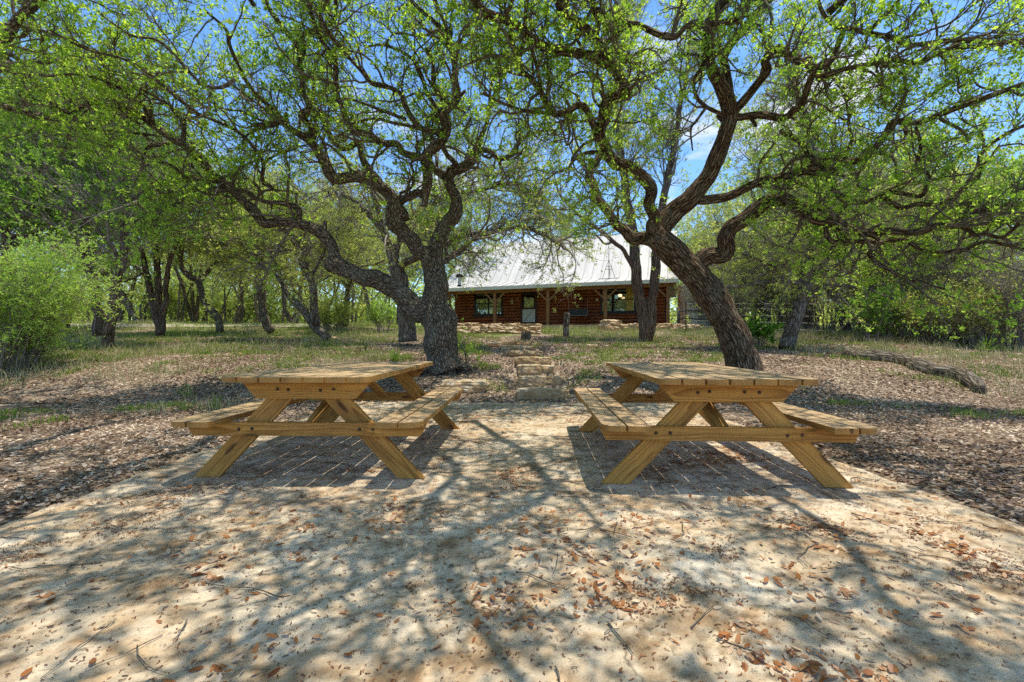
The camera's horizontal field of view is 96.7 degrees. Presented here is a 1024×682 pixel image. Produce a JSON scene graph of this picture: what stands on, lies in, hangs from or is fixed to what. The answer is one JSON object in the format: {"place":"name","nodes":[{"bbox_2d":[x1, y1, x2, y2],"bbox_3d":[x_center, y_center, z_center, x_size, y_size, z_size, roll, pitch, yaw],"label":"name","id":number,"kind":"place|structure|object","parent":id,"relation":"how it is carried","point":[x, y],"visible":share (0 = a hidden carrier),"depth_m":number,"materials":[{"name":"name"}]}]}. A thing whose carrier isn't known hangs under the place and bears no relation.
{"place":"outdoors","nodes":[
{"label":"outdoors","id":0,"kind":"place"},
{"bbox_2d":[48,323,335,326],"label":"dirt road","id":1,"kind":"structure","parent":0,"point":[167,325],"depth_m":24.09,"materials":[{"name":"beige soil"}]},
{"bbox_2d":[0,401,1023,681],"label":"stone patio","id":2,"kind":"structure","parent":0,"point":[374,641],"depth_m":2.05,"materials":[{"name":"stone"}]},
{"bbox_2d":[171,361,462,478],"bbox_3d":[-1.505,0.637,4.370,1.800,0.774,2.447,0,0,1],"label":"picnic table","id":3,"kind":"object","parent":2,"relation":"on","point":[337,389],"visible":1,"depth_m":3.39,"materials":[{"name":"brown wood"}]},
{"bbox_2d":[76,483,943,681],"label":"patio leaves","id":4,"kind":"object","parent":2,"relation":"on","point":[217,668],"visible":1,"depth_m":1.96,"materials":[{"name":"orange plant"}]},
{"bbox_2d":[0,401,1023,681],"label":"patio leaves","id":5,"kind":"object","parent":2,"relation":"on","point":[812,665],"visible":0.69,"depth_m":1.95,"materials":[{"name":"orange plant"}]},
{"bbox_2d":[0,401,1023,681],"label":"catkin debris","id":6,"kind":"object","parent":2,"relation":"on","point":[516,563],"visible":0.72,"depth_m":2.15,"materials":[{"name":"brown plant"}]},
{"bbox_2d":[574,362,877,487],"bbox_3d":[1.570,0.637,4.190,1.800,0.774,2.447,0,0,3],"label":"picnic table","id":7,"kind":"object","parent":2,"relation":"on","point":[692,390],"visible":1,"depth_m":3.21,"materials":[{"name":"brown wood"}]},
{"bbox_2d":[0,323,1023,525],"bbox_3d":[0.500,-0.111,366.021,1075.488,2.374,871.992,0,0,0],"label":"ground","id":8,"kind":"structure","parent":0,"point":[731,414],"depth_m":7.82,"materials":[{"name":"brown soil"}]},
{"bbox_2d":[0,0,149,277],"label":"cedar tree","id":9,"kind":"object","parent":8,"relation":"on","point":[24,148],"visible":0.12,"depth_m":14.61,"materials":[{"name":"green plant"}]},
{"bbox_2d":[0,204,154,371],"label":"feathery bush","id":10,"kind":"object","parent":8,"relation":"on","point":[35,308],"visible":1,"depth_m":9.79,"materials":[{"name":"green plant"}]},
{"bbox_2d":[0,50,157,327],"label":"cedar tree","id":11,"kind":"object","parent":8,"relation":"on","point":[56,246],"visible":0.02,"depth_m":23.10,"materials":[{"name":"green plant"}]},
{"bbox_2d":[0,16,179,335],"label":"cedar tree","id":12,"kind":"object","parent":8,"relation":"on","point":[97,326],"visible":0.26,"depth_m":14.69,"materials":[{"name":"green plant"}]},
{"bbox_2d":[15,66,175,317],"bbox_3d":[-21.160,-6.048,20.712,9.468,11.838,9.731,0,0,-11],"label":"cedar tree","id":13,"kind":"object","parent":8,"relation":"on","point":[67,240],"depth_m":21.28,"materials":[{"name":"green plant"}]},
{"bbox_2d":[14,228,185,321],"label":"oak tree","id":14,"kind":"object","parent":8,"relation":"on","point":[130,309],"visible":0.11,"depth_m":29.46,"materials":[{"name":"green plant"}]},
{"bbox_2d":[0,79,222,283],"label":"cedar tree","id":15,"kind":"object","parent":8,"relation":"on","point":[5,238],"visible":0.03,"depth_m":16.12,"materials":[{"name":"green plant"}]},
{"bbox_2d":[0,0,247,188],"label":"live oak","id":16,"kind":"object","parent":8,"relation":"on","point":[10,28],"visible":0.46,"depth_m":6.69,"materials":[{"name":"green plant"}]},
{"bbox_2d":[0,38,259,346],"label":"cedar tree","id":17,"kind":"object","parent":8,"relation":"on","point":[108,332],"visible":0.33,"depth_m":14.08,"materials":[{"name":"green plant"}]},
{"bbox_2d":[75,158,233,321],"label":"cedar tree","id":18,"kind":"object","parent":8,"relation":"on","point":[193,311],"visible":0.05,"depth_m":31.57,"materials":[{"name":"green plant"}]},
{"bbox_2d":[120,273,221,321],"bbox_3d":[-25.027,-3.136,32.915,7.466,4.106,3.317,0,0,0],"label":"brush bush","id":19,"kind":"object","parent":8,"relation":"on","point":[173,299],"visible":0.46,"depth_m":32.55,"materials":[{"name":"green plant"}]},
{"bbox_2d":[98,91,251,335],"bbox_3d":[-14.310,-5.197,18.930,7.062,10.074,5.357,0,0,0],"label":"cedar tree","id":20,"kind":"object","parent":8,"relation":"on","point":[158,308],"visible":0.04,"depth_m":18.88,"materials":[{"name":"green plant"}]},
{"bbox_2d":[130,196,255,331],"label":"oak tree","id":21,"kind":"object","parent":8,"relation":"on","point":[219,325],"visible":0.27,"depth_m":19.66,"materials":[{"name":"green plant"}]},
{"bbox_2d":[205,395,223,408],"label":"yucca","id":22,"kind":"object","parent":8,"relation":"on","point":[215,403],"visible":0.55,"depth_m":6.87,"materials":[{"name":"green plant"}]},
{"bbox_2d":[147,204,324,323],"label":"oak tree","id":23,"kind":"object","parent":8,"relation":"on","point":[238,313],"visible":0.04,"depth_m":25.73,"materials":[{"name":"green plant"}]},
{"bbox_2d":[195,284,279,322],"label":"brush bush","id":24,"kind":"object","parent":8,"relation":"on","point":[247,305],"visible":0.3,"depth_m":35.85,"materials":[{"name":"green plant"}]},
{"bbox_2d":[167,129,326,333],"bbox_3d":[-11.134,-4.388,19.917,7.250,8.175,5.211,0,0,0],"label":"oak tree","id":25,"kind":"object","parent":8,"relation":"on","point":[267,326],"visible":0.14,"depth_m":19.40,"materials":[{"name":"green plant"}]},
{"bbox_2d":[204,180,338,322],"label":"oak tree","id":26,"kind":"object","parent":8,"relation":"on","point":[300,293],"visible":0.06,"depth_m":27.26,"materials":[{"name":"green plant"}]},
{"bbox_2d":[200,158,360,310],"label":"oak tree","id":27,"kind":"object","parent":8,"relation":"on","point":[276,291],"visible":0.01,"depth_m":35.10,"materials":[{"name":"green plant"}]},
{"bbox_2d":[167,151,396,339],"bbox_3d":[-7.848,-3.268,16.606,7.415,6.657,4.408,0,0,0],"label":"oak tree","id":28,"kind":"object","parent":8,"relation":"on","point":[304,262],"visible":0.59,"depth_m":16.31,"materials":[{"name":"green plant"}]},
{"bbox_2d":[0,0,597,375],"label":"live oak","id":29,"kind":"object","parent":8,"relation":"on","point":[432,311],"visible":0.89,"depth_m":7.61,"materials":[{"name":"green plant"}]},
{"bbox_2d":[455,248,463,286],"bbox_3d":[-1.096,-1.603,9.500,0.176,0.930,0.176,0,0,0],"label":"bird feeder","id":30,"kind":"object","parent":29,"relation":"hanging from","point":[459,275],"visible":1,"depth_m":9.48,"materials":[{"name":"grey metal"}]},
{"bbox_2d":[266,289,340,320],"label":"brush bush","id":31,"kind":"object","parent":8,"relation":"on","point":[292,304],"visible":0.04,"depth_m":39.91,"materials":[{"name":"green plant"}]},
{"bbox_2d":[306,296,360,329],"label":"shrub","id":32,"kind":"object","parent":8,"relation":"on","point":[327,319],"visible":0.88,"depth_m":21.91,"materials":[{"name":"green plant"}]},
{"bbox_2d":[236,180,450,325],"bbox_3d":[-7.577,-3.786,21.046,8.452,6.596,8.496,0,0,18],"label":"oak tree","id":33,"kind":"object","parent":8,"relation":"on","point":[378,261],"visible":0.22,"depth_m":21.26,"materials":[{"name":"green plant"}]},
{"bbox_2d":[343,340,352,344],"bbox_3d":[-5.593,0.078,15.498,0.350,0.204,0.507,0,0,-23],"label":"field stone","id":34,"kind":"object","parent":8,"relation":"on","point":[346,342],"visible":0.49,"depth_m":15.29,"materials":[{"name":"grey stone"}]},
{"bbox_2d":[301,184,427,321],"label":"oak tree","id":35,"kind":"object","parent":8,"relation":"on","point":[386,265],"visible":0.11,"depth_m":30.06,"materials":[{"name":"green plant"}]},
{"bbox_2d":[361,295,396,332],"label":"shrub","id":36,"kind":"object","parent":8,"relation":"on","point":[377,315],"visible":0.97,"depth_m":20.80,"materials":[{"name":"green plant"}]},
{"bbox_2d":[382,347,398,350],"bbox_3d":[-3.597,0.278,13.604,0.316,0.176,0.452,0,0,33],"label":"field stone","id":37,"kind":"object","parent":8,"relation":"on","point":[388,349],"visible":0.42,"depth_m":13.48,"materials":[{"name":"grey stone"}]},
{"bbox_2d":[382,344,405,361],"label":"yucca","id":38,"kind":"object","parent":8,"relation":"on","point":[393,358],"visible":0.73,"depth_m":10.50,"materials":[{"name":"green plant"}]},
{"bbox_2d":[353,187,476,324],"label":"cedar tree","id":39,"kind":"object","parent":8,"relation":"on","point":[425,244],"visible":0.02,"depth_m":37.01,"materials":[{"name":"green plant"}]},
{"bbox_2d":[223,95,638,341],"bbox_3d":[-2.342,-3.794,14.513,11.846,7.677,5.600,0,0,0],"label":"oak tree","id":40,"kind":"object","parent":8,"relation":"on","point":[406,325],"visible":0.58,"depth_m":14.01,"materials":[{"name":"green plant"}]},
{"bbox_2d":[411,163,510,307],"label":"oak tree","id":41,"kind":"object","parent":8,"relation":"on","point":[452,296],"visible":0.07,"depth_m":37.95,"materials":[{"name":"green plant"}]},
{"bbox_2d":[440,379,488,392],"bbox_3d":[-0.899,0.858,8.692,0.955,0.247,0.669,0,0,-9],"label":"flat boulder","id":42,"kind":"object","parent":8,"relation":"on","point":[473,385],"visible":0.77,"depth_m":8.42,"materials":[{"name":"stone"}]},
{"bbox_2d":[457,325,541,333],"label":"rock wall","id":43,"kind":"structure","parent":8,"relation":"on","point":[487,329],"depth_m":20.50,"materials":[{"name":"stone"}]},
{"bbox_2d":[457,322,543,329],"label":"rock wall","id":44,"kind":"structure","parent":8,"relation":"on","point":[512,325],"depth_m":24.84,"materials":[{"name":"stone"}]},
{"bbox_2d":[488,341,531,346],"bbox_3d":[-0.068,0.113,17.107,1.718,0.230,0.737,0,0,0],"label":"stone step","id":45,"kind":"object","parent":8,"relation":"on","point":[496,343],"visible":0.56,"depth_m":16.78,"materials":[{"name":"beige stone"}]},
{"bbox_2d":[0,321,1023,429],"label":"grass","id":46,"kind":"structure","parent":8,"relation":"on","point":[244,352],"depth_m":13.35,"materials":[{"name":"green plant"}]},
{"bbox_2d":[0,346,1023,681],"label":"fallen twigs","id":47,"kind":"object","parent":8,"relation":"on","point":[460,508],"visible":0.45,"depth_m":2.95,"materials":[{"name":"brown plant"}]},
{"bbox_2d":[1,237,1023,326],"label":"woodland","id":48,"kind":"object","parent":8,"relation":"on","point":[204,315],"visible":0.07,"depth_m":35.17,"materials":[{"name":"green plant"}]},
{"bbox_2d":[499,345,534,350],"bbox_3d":[0.172,0.255,15.076,1.206,0.228,0.679,0,0,0],"label":"stone step","id":49,"kind":"object","parent":8,"relation":"on","point":[510,347],"visible":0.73,"depth_m":14.78,"materials":[{"name":"beige stone"}]},
{"bbox_2d":[505,350,542,356],"bbox_3d":[0.369,0.387,13.598,1.158,0.226,0.746,0,0,0],"label":"stone step","id":50,"kind":"object","parent":8,"relation":"on","point":[518,353],"visible":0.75,"depth_m":13.28,"materials":[{"name":"beige stone"}]},
{"bbox_2d":[521,331,530,339],"bbox_3d":[0.554,-0.173,17.599,0.439,0.422,0.429,0,0,0],"label":"tree stump","id":51,"kind":"object","parent":8,"relation":"on","point":[526,335],"visible":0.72,"depth_m":17.44,"materials":[{"name":"grey wood"}]},
{"bbox_2d":[514,356,551,367],"bbox_3d":[0.518,0.533,11.151,0.941,0.309,0.487,0,0,0],"label":"stone step","id":52,"kind":"object","parent":8,"relation":"on","point":[534,360],"visible":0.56,"depth_m":10.94,"materials":[{"name":"beige stone"}]},
{"bbox_2d":[516,364,554,375],"bbox_3d":[0.523,0.676,10.166,0.885,0.318,0.424,0,0,0],"label":"stone step","id":53,"kind":"object","parent":8,"relation":"on","point":[530,369],"visible":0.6,"depth_m":9.99,"materials":[{"name":"beige stone"}]},
{"bbox_2d":[517,375,561,387],"bbox_3d":[0.555,0.846,9.176,0.920,0.306,0.423,0,0,0],"label":"stone step","id":54,"kind":"object","parent":8,"relation":"on","point":[524,381],"visible":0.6,"depth_m":8.99,"materials":[{"name":"beige stone"}]},
{"bbox_2d":[515,387,569,398],"bbox_3d":[0.557,0.995,8.202,0.993,0.306,0.372,0,0,0],"label":"stone step","id":55,"kind":"object","parent":8,"relation":"on","point":[535,393],"visible":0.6,"depth_m":8.05,"materials":[{"name":"beige stone"}]},
{"bbox_2d":[447,231,680,327],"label":"log house","id":56,"kind":"structure","parent":8,"relation":"on","point":[486,303],"depth_m":31.11,"materials":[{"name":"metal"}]},
{"bbox_2d":[473,293,503,316],"bbox_3d":[-1.669,-2.625,32.575,2.360,1.730,0.280,0,0,19],"label":"window","id":57,"kind":"structure","parent":56,"relation":"in","point":[483,306],"depth_m":32.60,"materials":[{"name":"clear glass"}]},
{"bbox_2d":[521,292,537,323],"bbox_3d":[1.190,-2.175,31.587,1.170,2.350,0.220,0,0,19],"label":"door","id":58,"kind":"structure","parent":56,"relation":"in","point":[529,301],"depth_m":31.52,"materials":[{"name":"white glass"}]},
{"bbox_2d":[568,290,587,315],"bbox_3d":[4.272,-2.545,29.389,1.240,1.852,0.485,0,0,19],"label":"porch swing","id":59,"kind":"object","parent":56,"relation":"hanging from","point":[572,312],"visible":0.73,"depth_m":29.54,"materials":[{"name":"wicker"}]},
{"bbox_2d":[602,261,614,278],"bbox_3d":[6.177,-5.170,28.928,1.300,2.500,0.632,0,0,19],"label":"roof mast","id":60,"kind":"object","parent":56,"relation":"on","point":[609,272],"visible":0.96,"depth_m":28.81,"materials":[{"name":"grey metal"}]},
{"bbox_2d":[599,288,636,313],"bbox_3d":[6.893,-2.625,29.583,2.400,1.730,0.280,0,0,19],"label":"window","id":61,"kind":"structure","parent":56,"relation":"in","point":[625,304],"depth_m":29.50,"materials":[{"name":"clear glass"}]},
{"bbox_2d":[563,313,569,336],"bbox_3d":[2.275,-0.625,18.991,0.342,1.119,0.333,0,0,0],"label":"cut trunk","id":62,"kind":"object","parent":8,"relation":"on","point":[566,324],"visible":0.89,"depth_m":18.89,"materials":[{"name":"grey wood"}]},
{"bbox_2d":[524,185,642,240],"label":"cedar tree","id":63,"kind":"object","parent":8,"relation":"on","point":[581,210],"visible":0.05,"depth_m":44.05,"materials":[{"name":"green plant"}]},
{"bbox_2d":[598,319,623,330],"bbox_3d":[5.017,-0.681,23.008,1.146,0.829,0.827,0,0,-19],"label":"boulder","id":64,"kind":"object","parent":8,"relation":"on","point":[618,325],"visible":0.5,"depth_m":22.69,"materials":[{"name":"stone"}]},
{"bbox_2d":[486,0,755,341],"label":"cedar tree","id":65,"kind":"object","parent":8,"relation":"on","point":[646,310],"visible":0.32,"depth_m":16.56,"materials":[{"name":"green plant"}]},
{"bbox_2d":[623,323,700,330],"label":"rock wall","id":66,"kind":"structure","parent":8,"relation":"on","point":[661,326],"depth_m":23.63,"materials":[{"name":"stone"}]},
{"bbox_2d":[677,307,707,323],"bbox_3d":[11.105,-1.276,26.018,3.222,1.408,0.242,0,0,10],"label":"rail fence","id":67,"kind":"object","parent":8,"relation":"on","point":[678,316],"visible":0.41,"depth_m":26.14,"materials":[{"name":"grey wood"}]},
{"bbox_2d":[638,164,749,313],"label":"oak tree","id":68,"kind":"object","parent":8,"relation":"on","point":[680,222],"visible":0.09,"depth_m":34.40,"materials":[{"name":"green plant"}]},
{"bbox_2d":[678,285,709,325],"bbox_3d":[12.537,-2.394,30.811,2.039,3.351,2.504,0,0,-36],"label":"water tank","id":69,"kind":"object","parent":8,"relation":"on","point":[681,307],"visible":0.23,"depth_m":30.34,"materials":[{"name":"metal"}]},
{"bbox_2d":[403,0,1023,370],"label":"live oak","id":70,"kind":"object","parent":8,"relation":"on","point":[694,274],"visible":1,"depth_m":7.07,"materials":[{"name":"green plant"}]},
{"bbox_2d":[669,276,765,327],"bbox_3d":[11.891,-2.557,26.035,6.300,3.861,3.992,0,0,0],"label":"thicket bush","id":71,"kind":"object","parent":8,"relation":"on","point":[738,301],"visible":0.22,"depth_m":25.89,"materials":[{"name":"green plant"}]},
{"bbox_2d":[674,176,763,309],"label":"oak tree","id":72,"kind":"object","parent":8,"relation":"on","point":[727,212],"visible":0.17,"depth_m":26.79,"materials":[{"name":"green plant"}]},
{"bbox_2d":[678,214,779,321],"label":"oak tree","id":73,"kind":"object","parent":8,"relation":"on","point":[694,252],"depth_m":35.07,"materials":[{"name":"green plant"}]},
{"bbox_2d":[682,215,783,321],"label":"oak tree","id":74,"kind":"object","parent":8,"relation":"on","point":[691,248],"depth_m":32.42,"materials":[{"name":"green plant"}]},
{"bbox_2d":[683,211,839,315],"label":"oak tree","id":75,"kind":"object","parent":8,"relation":"on","point":[691,231],"visible":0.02,"depth_m":29.55,"materials":[{"name":"green plant"}]},
{"bbox_2d":[743,316,785,346],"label":"leafy plant","id":76,"kind":"object","parent":8,"relation":"on","point":[767,331],"visible":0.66,"depth_m":14.77,"materials":[{"name":"green plant"}]},
{"bbox_2d":[711,215,837,323],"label":"oak tree","id":77,"kind":"object","parent":8,"relation":"on","point":[756,305],"visible":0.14,"depth_m":23.82,"materials":[{"name":"green plant"}]},
{"bbox_2d":[729,278,825,328],"bbox_3d":[14.981,-2.477,24.938,6.616,3.807,4.102,0,0,15],"label":"thicket bush","id":78,"kind":"object","parent":8,"relation":"on","point":[777,316],"visible":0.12,"depth_m":24.72,"materials":[{"name":"green plant"}]},
{"bbox_2d":[780,358,790,361],"bbox_3d":[6.604,0.465,10.994,0.269,0.105,0.192,0,0,-40],"label":"field stone","id":79,"kind":"object","parent":8,"relation":"on","point":[785,359],"visible":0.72,"depth_m":10.92,"materials":[{"name":"beige stone"}]},
{"bbox_2d":[695,69,897,331],"bbox_3d":[13.415,-5.883,22.537,12.276,11.575,8.412,0,0,-29],"label":"oak tree","id":80,"kind":"object","parent":8,"relation":"on","point":[847,327],"visible":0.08,"depth_m":21.04,"materials":[{"name":"green plant"}]},
{"bbox_2d":[651,0,949,349],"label":"oak tree","id":81,"kind":"object","parent":8,"relation":"on","point":[796,313],"visible":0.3,"depth_m":13.48,"materials":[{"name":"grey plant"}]},
{"bbox_2d":[719,100,904,328],"bbox_3d":[16.880,-6.539,27.414,9.222,12.234,10.440,0,0,-7],"label":"cedar tree","id":82,"kind":"object","parent":8,"relation":"on","point":[729,179],"depth_m":27.14,"materials":[{"name":"green plant"}]},
{"bbox_2d":[753,260,883,331],"bbox_3d":[15.777,-2.322,22.948,7.528,3.804,4.294,0,0,21],"label":"thicket bush","id":83,"kind":"object","parent":8,"relation":"on","point":[804,324],"visible":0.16,"depth_m":23.07,"materials":[{"name":"green plant"}]},
{"bbox_2d":[685,302,1021,338],"bbox_3d":[14.399,-0.628,16.889,2.102,2.598,16.064,0,0,-39],"label":"wire fence","id":84,"kind":"object","parent":8,"relation":"on","point":[786,317],"visible":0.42,"depth_m":20.19,"materials":[{"name":"metal"}]},
{"bbox_2d":[811,253,914,333],"bbox_3d":[16.910,-2.416,20.349,6.338,4.324,4.207,0,0,27],"label":"thicket bush","id":85,"kind":"object","parent":8,"relation":"on","point":[842,292],"visible":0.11,"depth_m":20.52,"materials":[{"name":"green plant"}]},
{"bbox_2d":[839,281,917,341],"bbox_3d":[13.146,-1.056,16.567,2.843,2.288,2.402,0,0,-32],"label":"round bush","id":86,"kind":"object","parent":8,"relation":"on","point":[882,321],"visible":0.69,"depth_m":16.08,"materials":[{"name":"green plant"}]},
{"bbox_2d":[750,103,1022,336],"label":"oak tree","id":87,"kind":"object","parent":8,"relation":"on","point":[917,200],"visible":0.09,"depth_m":17.31,"materials":[{"name":"green plant"}]},
{"bbox_2d":[755,124,1023,336],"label":"oak tree","id":88,"kind":"object","parent":8,"relation":"on","point":[959,171],"visible":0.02,"depth_m":17.00,"materials":[{"name":"green plant"}]},
{"bbox_2d":[839,238,966,337],"bbox_3d":[16.355,-2.253,18.083,6.460,4.431,4.259,0,0,0],"label":"thicket bush","id":89,"kind":"object","parent":8,"relation":"on","point":[906,287],"visible":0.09,"depth_m":17.94,"materials":[{"name":"green plant"}]},
{"bbox_2d":[841,349,986,393],"bbox_3d":[8.817,0.606,10.108,0.686,0.794,3.432,0,0,0],"label":"fallen log","id":90,"kind":"object","parent":8,"relation":"on","point":[966,378],"visible":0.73,"depth_m":9.53,"materials":[{"name":"grey plant"}]},
{"bbox_2d":[830,82,1023,253],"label":"cedar tree","id":91,"kind":"object","parent":8,"relation":"on","point":[935,130],"visible":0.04,"depth_m":21.46,"materials":[{"name":"green plant"}]},
{"bbox_2d":[874,263,1005,345],"bbox_3d":[14.706,-1.188,15.617,3.659,2.896,3.378,0,0,-44],"label":"brush bush","id":92,"kind":"object","parent":8,"relation":"on","point":[929,333],"visible":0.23,"depth_m":15.32,"materials":[{"name":"green plant"}]},
{"bbox_2d":[885,226,1023,341],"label":"thicket bush","id":93,"kind":"object","parent":8,"relation":"on","point":[930,275],"visible":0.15,"depth_m":16.39,"materials":[{"name":"green plant"}]},
{"bbox_2d":[901,272,1022,346],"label":"brush bush","id":94,"kind":"object","parent":8,"relation":"on","point":[970,336],"visible":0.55,"depth_m":14.26,"materials":[{"name":"green plant"}]},
{"bbox_2d":[906,220,1023,346],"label":"thicket bush","id":95,"kind":"object","parent":8,"relation":"on","point":[969,280],"visible":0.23,"depth_m":15.11,"materials":[{"name":"green plant"}]},
{"bbox_2d":[948,225,1023,349],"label":"thicket bush","id":96,"kind":"object","parent":8,"relation":"on","point":[1016,282],"visible":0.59,"depth_m":13.59,"materials":[{"name":"green plant"}]},
{"bbox_2d":[952,136,1023,262],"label":"oak tree","id":97,"kind":"object","parent":8,"relation":"on","point":[1016,186],"visible":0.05,"depth_m":16.34,"materials":[{"name":"green plant"}]},
{"bbox_2d":[972,334,1003,350],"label":"yucca","id":98,"kind":"object","parent":8,"relation":"on","point":[986,345],"visible":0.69,"depth_m":13.18,"materials":[{"name":"green plant"}]},
{"bbox_2d":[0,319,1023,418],"bbox_3d":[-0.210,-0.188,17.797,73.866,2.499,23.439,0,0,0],"label":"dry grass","id":99,"kind":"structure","parent":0,"point":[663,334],"depth_m":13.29,"materials":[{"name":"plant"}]},
{"bbox_2d":[0,0,1023,324],"label":"sky","id":100,"kind":"structure","parent":0,"point":[697,158],"materials":[{"name":"blue"}]}
]}

